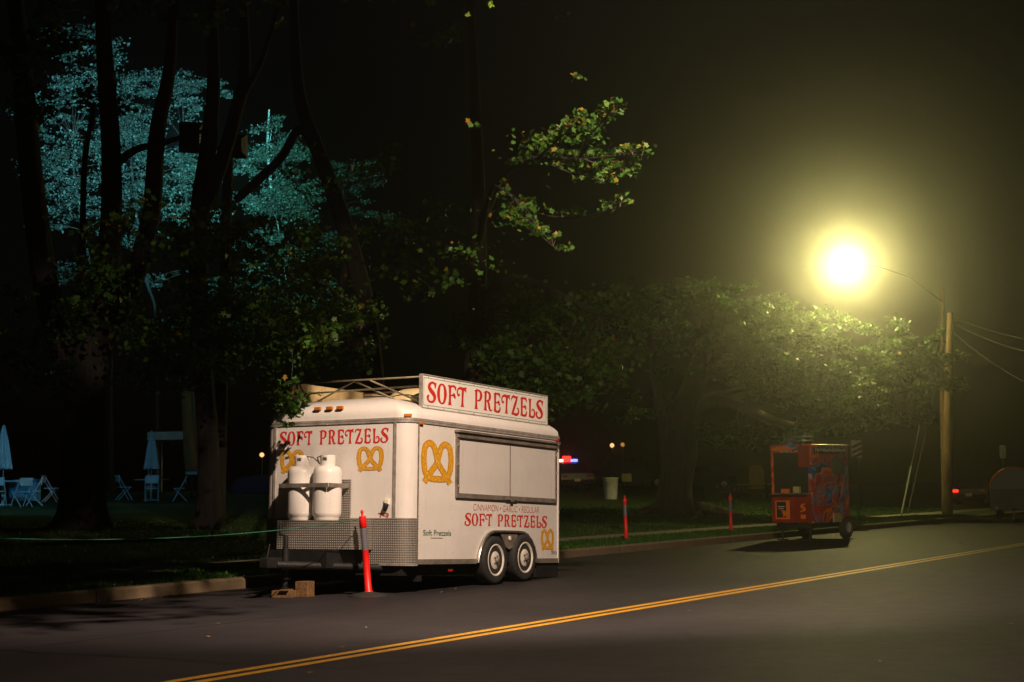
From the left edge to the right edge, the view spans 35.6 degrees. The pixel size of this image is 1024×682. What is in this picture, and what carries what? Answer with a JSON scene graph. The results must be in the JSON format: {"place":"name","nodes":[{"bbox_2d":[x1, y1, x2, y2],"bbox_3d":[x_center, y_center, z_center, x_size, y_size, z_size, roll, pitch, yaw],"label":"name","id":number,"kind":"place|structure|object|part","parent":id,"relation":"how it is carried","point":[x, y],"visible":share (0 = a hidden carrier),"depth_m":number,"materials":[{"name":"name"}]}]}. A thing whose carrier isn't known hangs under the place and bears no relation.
{"place":"outdoors","nodes":[
{"label":"outdoors","id":0,"kind":"place"},
{"bbox_2d":[0,514,969,596],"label":"verge grass","id":1,"kind":"structure","parent":0,"point":[30,586],"depth_m":23.77,"materials":[{"name":"green plant"}]},
{"bbox_2d":[0,482,989,581],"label":"lawn","id":2,"kind":"structure","parent":0,"point":[925,496],"depth_m":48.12,"materials":[{"name":"green plant"}]},
{"bbox_2d":[0,477,6,506],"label":"folding chair","id":3,"kind":"object","parent":2,"relation":"on","point":[2,480],"visible":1,"depth_m":47.16,"materials":[{"name":"white plastic"}]},
{"bbox_2d":[0,480,18,504],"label":"round table","id":4,"kind":"object","parent":2,"relation":"on","point":[2,493],"visible":0.62,"depth_m":48.16,"materials":[{"name":"white plastic"}]},
{"bbox_2d":[0,425,12,476],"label":"closed umbrella","id":5,"kind":"object","parent":4,"relation":"on","point":[5,459],"visible":0.94,"depth_m":48.22,"materials":[{"name":"fabric"}]},
{"bbox_2d":[10,478,33,506],"bbox_3d":[-14.661,4.527,47.673,0.506,0.878,0.481,-5,-7,36],"label":"folding chair","id":6,"kind":"object","parent":2,"relation":"on","point":[25,481],"visible":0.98,"depth_m":47.57,"materials":[{"name":"white plastic"}]},
{"bbox_2d":[8,479,40,500],"bbox_3d":[-15.768,4.826,51.576,0.940,0.700,0.560,-1,-5,0],"label":"table","id":7,"kind":"object","parent":2,"relation":"on","point":[20,496],"visible":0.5,"depth_m":51.34,"materials":[{"name":"blue"}]},
{"bbox_2d":[26,477,42,505],"bbox_3d":[-14.515,4.584,48.458,0.506,0.878,0.481,1,-6,-15],"label":"folding chair","id":8,"kind":"object","parent":2,"relation":"on","point":[36,491],"visible":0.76,"depth_m":48.26,"materials":[{"name":"white plastic"}]},
{"bbox_2d":[41,475,58,501],"bbox_3d":[-14.874,4.765,51.373,0.506,0.878,0.481,0,-5,-5],"label":"folding chair","id":9,"kind":"object","parent":2,"relation":"on","point":[44,481],"visible":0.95,"depth_m":51.17,"materials":[{"name":"white plastic"}]},
{"bbox_2d":[6,17,136,491],"bbox_3d":[-17.398,-3.389,63.456,5.102,18.906,4.538,-4,-6,30],"label":"tree","id":10,"kind":"object","parent":2,"relation":"on","point":[109,482],"visible":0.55,"depth_m":63.76,"materials":[{"name":"green plant"}]},
{"bbox_2d":[115,475,131,499],"bbox_3d":[-13.349,5.040,54.784,0.506,0.877,0.481,2,-6,-29],"label":"folding chair","id":11,"kind":"object","parent":2,"relation":"on","point":[118,478],"visible":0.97,"depth_m":54.64,"materials":[{"name":"white plastic"}]},
{"bbox_2d":[0,0,261,530],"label":"tree","id":12,"kind":"object","parent":2,"relation":"on","point":[79,364],"visible":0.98,"depth_m":37.31,"materials":[{"name":"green plant"}]},
{"bbox_2d":[81,53,186,490],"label":"tree","id":13,"kind":"object","parent":2,"relation":"on","point":[134,138],"visible":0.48,"depth_m":67.54,"materials":[{"name":"green plant"}]},
{"bbox_2d":[144,476,158,501],"bbox_3d":[-12.273,5.044,54.309,0.481,0.877,0.506,0,-5,-14],"label":"folding chair","id":14,"kind":"object","parent":2,"relation":"on","point":[151,479],"visible":1,"depth_m":54.15,"materials":[{"name":"white plastic"}]},
{"bbox_2d":[134,479,168,500],"bbox_3d":[-12.500,5.158,55.246,1.200,0.740,1.200,-4,-6,30],"label":"round table","id":15,"kind":"object","parent":2,"relation":"on","point":[151,493],"visible":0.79,"depth_m":55.18,"materials":[{"name":"white plastic"}]},
{"bbox_2d":[143,431,159,475],"bbox_3d":[-12.511,4.321,55.324,0.549,2.420,0.549,-4,-6,30],"label":"closed umbrella","id":16,"kind":"object","parent":15,"relation":"on","point":[151,462],"visible":1,"depth_m":55.23,"materials":[{"name":"fabric"}]},
{"bbox_2d":[146,475,159,498],"bbox_3d":[-12.673,5.157,56.205,0.481,0.877,0.506,0,-5,-10],"label":"folding chair","id":17,"kind":"object","parent":2,"relation":"on","point":[153,486],"visible":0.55,"depth_m":56.25,"materials":[{"name":"white plastic"}]},
{"bbox_2d":[147,430,182,491],"bbox_3d":[-13.296,4.915,64.985,2.600,2.550,2.540,-1,-5,0],"label":"canopy tent","id":18,"kind":"object","parent":2,"relation":"on","point":[167,436],"visible":0.29,"depth_m":63.82,"materials":[{"name":"fabric"}]},
{"bbox_2d":[173,476,186,500],"bbox_3d":[-11.543,5.141,55.408,0.506,0.878,0.481,0,-5,-10],"label":"folding chair","id":19,"kind":"object","parent":2,"relation":"on","point":[185,480],"visible":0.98,"depth_m":55.20,"materials":[{"name":"white plastic"}]},
{"bbox_2d":[182,382,197,496],"bbox_3d":[-11.963,3.697,59.450,0.750,4.350,0.160,-1,-5,0],"label":"closed umbrella","id":20,"kind":"object","parent":2,"relation":"on","point":[190,453],"visible":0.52,"depth_m":59.45,"materials":[{"name":"green fabric"}]},
{"bbox_2d":[139,67,246,298],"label":"tree","id":21,"kind":"object","parent":2,"relation":"on","point":[182,87],"visible":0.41,"depth_m":68.14,"materials":[{"name":"green plant"}]},
{"bbox_2d":[51,0,350,529],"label":"tree","id":22,"kind":"object","parent":2,"relation":"on","point":[210,172],"visible":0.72,"depth_m":37.18,"materials":[{"name":"green plant"}]},
{"bbox_2d":[179,121,247,522],"bbox_3d":[-7.508,-0.434,40.506,1.586,10.404,1.558,-4,-6,30],"label":"floodlight pole","id":23,"kind":"object","parent":2,"relation":"on","point":[192,145],"visible":0.48,"depth_m":40.63,"materials":[{"name":"brown"}]},
{"bbox_2d":[138,114,348,490],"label":"tree","id":24,"kind":"object","parent":2,"relation":"on","point":[258,206],"visible":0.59,"depth_m":68.01,"materials":[{"name":"green plant"}]},
{"bbox_2d":[228,474,268,493],"bbox_3d":[-10.662,5.860,65.445,1.800,0.800,1.200,-1,-5,0],"label":"covered stack","id":25,"kind":"object","parent":2,"relation":"on","point":[252,484],"visible":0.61,"depth_m":64.95,"materials":[{"name":"blue"}]},
{"bbox_2d":[260,452,263,474],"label":"garden lamp","id":26,"kind":"object","parent":2,"relation":"on","point":[261,454],"visible":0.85,"depth_m":67.60,"materials":[{"name":"black metal"}]},
{"bbox_2d":[266,109,292,396],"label":"tree","id":27,"kind":"object","parent":2,"relation":"on","point":[271,187],"visible":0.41,"depth_m":68.88,"materials":[{"name":"brown plant"}]},
{"bbox_2d":[117,0,468,427],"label":"tree","id":28,"kind":"object","parent":2,"relation":"on","point":[331,318],"visible":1,"depth_m":30.23,"materials":[{"name":"green plant"}]},
{"bbox_2d":[304,156,400,251],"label":"tree","id":29,"kind":"object","parent":2,"relation":"on","point":[335,165],"visible":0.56,"depth_m":79.03,"materials":[{"name":"green plant"}]},
{"bbox_2d":[341,0,542,16],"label":"tree","id":30,"kind":"object","parent":2,"relation":"on","point":[467,14],"visible":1,"depth_m":15.65,"materials":[{"name":"green plant"}]},
{"bbox_2d":[410,0,673,421],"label":"tree","id":31,"kind":"object","parent":2,"relation":"on","point":[593,313],"visible":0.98,"depth_m":37.87,"materials":[{"name":"green plant"}]},
{"bbox_2d":[559,456,593,490],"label":"parked car","id":32,"kind":"object","parent":2,"relation":"on","point":[574,473],"visible":0.66,"depth_m":83.15,"materials":[{"name":"grey paint"}]},
{"bbox_2d":[602,477,618,498],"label":"trash can","id":33,"kind":"object","parent":2,"relation":"on","point":[610,486],"visible":1,"depth_m":73.36,"materials":[{"name":"plastic"}]},
{"bbox_2d":[610,443,613,477],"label":"garden lamp","id":34,"kind":"object","parent":2,"relation":"on","point":[611,445],"visible":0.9,"depth_m":89.84,"materials":[{"name":"black metal"}]},
{"bbox_2d":[621,443,624,489],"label":"garden lamp","id":35,"kind":"object","parent":2,"relation":"on","point":[622,444],"visible":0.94,"depth_m":91.03,"materials":[{"name":"black metal"}]},
{"bbox_2d":[591,456,660,487],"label":"parked car","id":36,"kind":"object","parent":2,"relation":"on","point":[642,471],"visible":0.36,"depth_m":95.57,"materials":[{"name":"grey paint"}]},
{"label":"window","id":37,"kind":"part","parent":36,"relation":"part of","materials":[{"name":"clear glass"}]},
{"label":"window","id":38,"kind":"part","parent":36,"relation":"part of","materials":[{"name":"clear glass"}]},
{"bbox_2d":[622,473,631,492],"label":"lawn board","id":39,"kind":"object","parent":2,"relation":"on","point":[626,478],"visible":0.9,"depth_m":84.45,"materials":[{"name":"yellow wood"}]},
{"bbox_2d":[714,466,770,486],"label":"parked car","id":40,"kind":"object","parent":2,"relation":"on","point":[740,473],"visible":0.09,"depth_m":105.51,"materials":[{"name":"grey paint"}]},
{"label":"window","id":41,"kind":"part","parent":40,"relation":"part of","materials":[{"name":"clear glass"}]},
{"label":"window","id":42,"kind":"part","parent":40,"relation":"part of","materials":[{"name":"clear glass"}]},
{"bbox_2d":[739,485,771,500],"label":"picnic table","id":43,"kind":"object","parent":2,"relation":"on","point":[746,491],"visible":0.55,"depth_m":79.11,"materials":[{"name":"brown wood"}]},
{"bbox_2d":[748,464,765,496],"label":"round top board","id":44,"kind":"object","parent":2,"relation":"on","point":[756,474],"visible":0.88,"depth_m":85.73,"materials":[{"name":"brown wood"}]},
{"bbox_2d":[592,275,972,515],"bbox_3d":[9.968,1.905,57.930,14.204,9.036,6.778,-1,-5,4],"label":"tree","id":45,"kind":"object","parent":2,"relation":"on","point":[680,431],"visible":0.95,"depth_m":58.30,"materials":[{"name":"green plant"}]},
{"bbox_2d":[840,260,943,493],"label":"street lamp","id":46,"kind":"object","parent":2,"relation":"on","point":[846,265],"visible":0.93,"depth_m":66.07,"materials":[{"name":"grey metal"}]},
{"bbox_2d":[901,311,942,514],"bbox_3d":[16.497,2.666,63.942,0.030,8.508,4.722,-5,-7,39],"label":"wire","id":47,"kind":"object","parent":46,"relation":"attached to","point":[924,402],"visible":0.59,"depth_m":63.65,"materials":[{"name":"grey metal"}]},
{"bbox_2d":[901,466,911,513],"bbox_3d":[15.398,5.827,62.227,0.090,1.869,1.088,-5,-7,39],"label":"guy guard","id":48,"kind":"object","parent":47,"relation":"attached to","point":[906,489],"visible":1,"depth_m":62.20,"materials":[{"name":"grey"}]},
{"bbox_2d":[907,344,944,514],"bbox_3d":[16.667,3.432,64.034,0.026,6.995,4.536,-5,-7,37],"label":"wire","id":49,"kind":"object","parent":46,"relation":"attached to","point":[922,446],"visible":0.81,"depth_m":63.35,"materials":[{"name":"grey metal"}]},
{"bbox_2d":[953,479,989,505],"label":"parked car","id":50,"kind":"object","parent":2,"relation":"on","point":[969,489],"visible":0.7,"depth_m":82.07,"materials":[{"name":"grey paint"}]},
{"bbox_2d":[0,508,990,583],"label":"sidewalk","id":51,"kind":"structure","parent":0,"point":[40,577],"depth_m":26.81,"materials":[{"name":"concrete"}]},
{"bbox_2d":[0,515,1023,681],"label":"road","id":52,"kind":"structure","parent":0,"point":[950,619],"depth_m":15.99,"materials":[{"name":"grey asphalt"}]},
{"bbox_2d":[272,589,295,597],"bbox_3d":[-2.930,3.245,20.496,0.280,0.105,0.240,-2,-6,15],"label":"wood block","id":53,"kind":"object","parent":52,"relation":"on","point":[286,593],"depth_m":20.42,"materials":[{"name":"brown wood"}]},
{"bbox_2d":[295,581,313,596],"bbox_3d":[-2.672,3.200,20.558,0.180,0.200,0.180,-3,-6,24],"label":"wood block","id":54,"kind":"object","parent":52,"relation":"on","point":[304,588],"depth_m":20.49,"materials":[{"name":"brown wood"}]},
{"bbox_2d":[348,510,388,597],"bbox_3d":[-1.852,2.734,20.552,0.499,1.114,0.499,3,-7,-37],"label":"delineator post","id":55,"kind":"object","parent":52,"relation":"on","point":[368,592],"visible":1,"depth_m":20.50,"materials":[{"name":"plastic"}]},
{"bbox_2d":[0,519,359,539],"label":"rope","id":56,"kind":"object","parent":55,"relation":"attached to","point":[172,537],"visible":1,"depth_m":18.12,"materials":[{"name":"green"}]},
{"bbox_2d":[259,374,560,587],"bbox_3d":[-1.706,2.035,22.765,2.669,2.867,5.714,-4,-8,30],"label":"concession trailer","id":57,"kind":"object","parent":52,"relation":"on","point":[444,476],"visible":0.99,"depth_m":21.87,"materials":[{"name":"metal"}]},
{"bbox_2d":[287,455,319,519],"bbox_3d":[-2.837,1.980,21.491,0.403,0.886,0.397,2,-6,-28],"label":"propane tank","id":58,"kind":"object","parent":57,"relation":"on","point":[299,503],"visible":0.94,"depth_m":21.33,"materials":[{"name":"white metal"}]},
{"bbox_2d":[312,454,341,519],"bbox_3d":[-2.467,1.953,21.284,0.386,0.880,0.386,-4,-8,30],"label":"propane tank","id":59,"kind":"object","parent":57,"relation":"on","point":[326,503],"visible":0.94,"depth_m":21.12,"materials":[{"name":"white metal"}]},
{"bbox_2d":[3,522,1015,672],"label":"fallen leaves","id":60,"kind":"object","parent":52,"relation":"on","point":[457,588],"visible":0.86,"depth_m":21.06,"materials":[{"name":"brown plant"}]},
{"bbox_2d":[163,543,1023,681],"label":"line","id":61,"kind":"object","parent":52,"relation":"on","point":[289,666],"depth_m":15.34,"materials":[{"name":"yellow paint"}]},
{"bbox_2d":[770,436,852,539],"bbox_3d":[7.477,3.695,40.137,1.315,2.574,2.220,-5,-7,39],"label":"food cart","id":62,"kind":"object","parent":52,"relation":"on","point":[818,474],"visible":1,"depth_m":39.59,"materials":[{"name":"orange"}]},
{"bbox_2d":[831,457,844,473],"bbox_3d":[8.225,3.141,40.215,0.018,0.430,0.670,-5,-7,39],"label":"side window","id":63,"kind":"structure","parent":62,"relation":"in","point":[837,463],"depth_m":40.19,"materials":[{"name":"grey"}]},
{"bbox_2d":[989,467,1023,519],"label":"round roof trailer","id":64,"kind":"object","parent":52,"relation":"on","point":[1006,486],"visible":1,"depth_m":57.04,"materials":[{"name":"grey metal"}]},
{"bbox_2d":[0,0,1023,492],"label":"sky","id":65,"kind":"structure","parent":0,"point":[796,140],"materials":[{"name":"black"}]},
{"bbox_2d":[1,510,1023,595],"bbox_3d":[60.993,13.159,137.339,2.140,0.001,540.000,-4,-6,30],"label":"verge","id":66,"kind":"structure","parent":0,"point":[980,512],"depth_m":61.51,"materials":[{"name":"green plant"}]},
{"bbox_2d":[616,495,634,540],"bbox_3d":[2.585,4.017,36.149,0.499,1.027,0.499,3,-7,-37],"label":"delineator post","id":67,"kind":"object","parent":66,"relation":"on","point":[625,519],"visible":0.95,"depth_m":36.12,"materials":[{"name":"plastic"}]},
{"bbox_2d":[722,493,739,531],"bbox_3d":[5.733,4.501,41.804,0.499,1.026,0.499,3,-7,-37],"label":"delineator post","id":68,"kind":"object","parent":66,"relation":"on","point":[730,514],"visible":0.94,"depth_m":41.76,"materials":[{"name":"plastic"}]},
{"bbox_2d":[851,439,861,521],"bbox_3d":[10.896,4.439,50.234,0.330,2.672,0.074,-2,-5,14],"label":"street sign","id":69,"kind":"object","parent":66,"relation":"on","point":[856,448],"visible":0.9,"depth_m":50.28,"materials":[{"name":"grey metal"}]},
{"bbox_2d":[942,313,959,514],"bbox_3d":[16.991,2.854,61.952,0.487,7.876,1.117,2,-6,-28],"label":"utility pole","id":70,"kind":"object","parent":66,"relation":"on","point":[947,494],"visible":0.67,"depth_m":61.78,"materials":[{"name":"brown wood"}]},
{"bbox_2d":[952,322,1022,350],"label":"wire","id":71,"kind":"object","parent":70,"relation":"attached to","point":[988,339],"visible":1,"depth_m":59.05,"materials":[{"name":"grey"}]},
{"bbox_2d":[952,316,1022,338],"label":"wire","id":72,"kind":"object","parent":70,"relation":"attached to","point":[987,329],"visible":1,"depth_m":58.76,"materials":[{"name":"grey"}]},
{"bbox_2d":[953,332,1023,381],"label":"wire","id":73,"kind":"object","parent":70,"relation":"attached to","point":[987,359],"visible":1,"depth_m":58.98,"materials":[{"name":"grey"}]},
{"bbox_2d":[999,445,1005,468],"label":"street sign","id":74,"kind":"object","parent":66,"relation":"on","point":[1002,448],"visible":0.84,"depth_m":69.62,"materials":[{"name":"metal"}]},
{"label":"ground","id":75,"kind":"structure","parent":0,"visible":0},
{"bbox_2d":[0,511,1023,610],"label":"kerb","id":76,"kind":"structure","parent":75,"relation":"on","point":[26,601],"depth_m":22.70,"materials":[{"name":"concrete"}]}
]}

